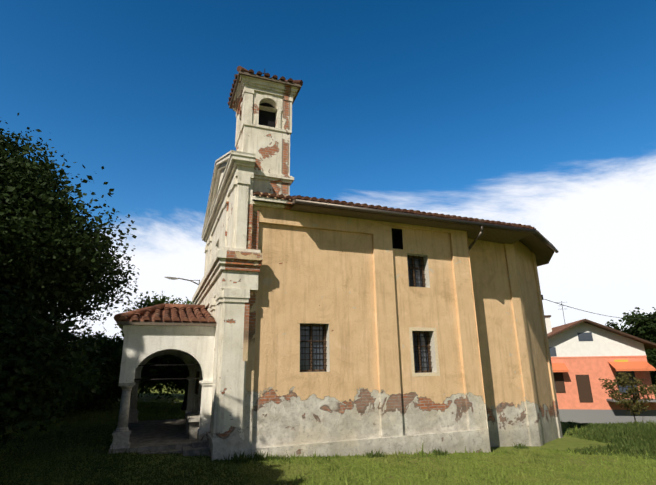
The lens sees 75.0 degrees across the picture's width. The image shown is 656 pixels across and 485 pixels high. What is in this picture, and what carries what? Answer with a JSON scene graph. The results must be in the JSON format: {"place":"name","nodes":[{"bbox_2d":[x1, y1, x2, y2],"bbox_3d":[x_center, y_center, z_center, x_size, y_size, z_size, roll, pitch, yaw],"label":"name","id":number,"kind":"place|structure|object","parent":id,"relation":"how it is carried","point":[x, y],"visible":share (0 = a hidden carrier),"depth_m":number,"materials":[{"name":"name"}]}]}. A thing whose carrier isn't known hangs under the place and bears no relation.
{"place":"outdoors","nodes":[
{"label":"outdoors","id":0,"kind":"place"},
{"bbox_2d":[228,66,302,206],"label":"bell tower","id":1,"kind":"structure","parent":0,"point":[259,105],"depth_m":11.92,"materials":[{"name":"beige paint"}]},
{"bbox_2d":[0,383,655,484],"bbox_3d":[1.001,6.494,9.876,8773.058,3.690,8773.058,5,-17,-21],"label":"ground","id":2,"kind":"structure","parent":0,"point":[565,442],"depth_m":9.12,"materials":[{"name":"green plant"}]},
{"bbox_2d":[15,301,91,350],"bbox_3d":[-14.977,3.549,16.054,10.885,6.934,12.211,5,-17,-21],"label":"hedge tree","id":3,"kind":"object","parent":2,"relation":"on","point":[71,332],"visible":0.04,"depth_m":16.95,"materials":[{"name":"green plant"}]},
{"bbox_2d":[0,286,107,449],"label":"bush","id":4,"kind":"object","parent":2,"relation":"on","point":[24,369],"visible":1,"depth_m":7.58,"materials":[{"name":"green plant"}]},
{"bbox_2d":[0,344,116,425],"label":"shrub","id":5,"kind":"object","parent":2,"relation":"on","point":[82,391],"depth_m":15.15,"materials":[{"name":"green plant"}]},
{"bbox_2d":[0,113,138,423],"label":"tree","id":6,"kind":"object","parent":2,"relation":"on","point":[54,254],"depth_m":12.47,"materials":[{"name":"green plant"}]},
{"bbox_2d":[40,329,175,411],"bbox_3d":[-10.396,5.792,19.306,5.931,3.813,5.835,-7,-17,20],"label":"shrub","id":7,"kind":"object","parent":2,"relation":"on","point":[107,350],"depth_m":18.31,"materials":[{"name":"green plant"}]},
{"bbox_2d":[87,333,175,399],"bbox_3d":[-11.886,7.633,25.910,7.539,4.212,8.328,5,-17,-21],"label":"shrub","id":8,"kind":"object","parent":2,"relation":"on","point":[139,390],"depth_m":25.70,"materials":[{"name":"green plant"}]},
{"bbox_2d":[109,291,192,409],"bbox_3d":[-5.962,5.255,20.338,8.014,5.550,8.315,5,-17,-21],"label":"tree","id":9,"kind":"object","parent":2,"relation":"on","point":[170,363],"depth_m":18.56,"materials":[{"name":"green plant"}]},
{"bbox_2d":[108,303,216,455],"bbox_3d":[-4.770,3.829,12.125,2.370,4.230,6.040,5,-17,-21],"label":"porch","id":10,"kind":"object","parent":2,"relation":"on","point":[185,333],"visible":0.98,"depth_m":10.32,"materials":[{"name":"white paint"}]},
{"bbox_2d":[192,150,262,460],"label":"church facade","id":11,"kind":"structure","parent":2,"relation":"on","point":[226,292],"depth_m":10.07,"materials":[{"name":"beige paint"}]},
{"bbox_2d":[164,277,199,284],"bbox_3d":[-5.611,1.527,16.443,1.309,0.350,0.229,5,-17,-21],"label":"street lamp","id":12,"kind":"object","parent":11,"relation":"attached to","point":[173,278],"visible":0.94,"depth_m":16.47,"materials":[{"name":"grey metal"}]},
{"bbox_2d":[223,442,528,463],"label":"grass tufts","id":13,"kind":"object","parent":2,"relation":"on","point":[242,459],"visible":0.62,"depth_m":9.24,"materials":[{"name":"green plant"}]},
{"bbox_2d":[251,192,562,457],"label":"church wall","id":14,"kind":"structure","parent":2,"relation":"on","point":[388,338],"depth_m":11.42,"materials":[{"name":"beige paint"}]},
{"bbox_2d":[252,191,558,266],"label":"roof","id":15,"kind":"structure","parent":14,"relation":"on","point":[541,247],"depth_m":12.28,"materials":[{"name":"brown tile"}]},
{"bbox_2d":[541,295,651,318],"bbox_3d":[23.095,4.526,31.499,41.550,3.264,0.225,15,-22,-43],"label":"power cable","id":16,"kind":"object","parent":14,"relation":"attached to","point":[591,312],"visible":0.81,"depth_m":21.72,"materials":[{"name":"black plastic"}]},
{"bbox_2d":[544,301,655,423],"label":"neighbour house","id":17,"kind":"structure","parent":2,"relation":"on","point":[586,354],"depth_m":35.18,"materials":[{"name":"paint"}]},
{"bbox_2d":[566,419,655,459],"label":"tall meadow weeds","id":18,"kind":"object","parent":2,"relation":"on","point":[638,437],"visible":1,"depth_m":14.65,"materials":[{"name":"green plant"}]},
{"bbox_2d":[598,372,655,420],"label":"small tree","id":19,"kind":"object","parent":2,"relation":"on","point":[641,391],"depth_m":24.04,"materials":[{"name":"green plant"}]},
{"bbox_2d":[605,307,655,386],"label":"tree","id":20,"kind":"object","parent":2,"relation":"on","point":[645,329],"depth_m":40.20,"materials":[{"name":"green plant"}]},
{"bbox_2d":[0,0,655,341],"label":"sky","id":21,"kind":"structure","parent":0,"point":[540,114],"materials":[{"name":"blue"}]}
]}

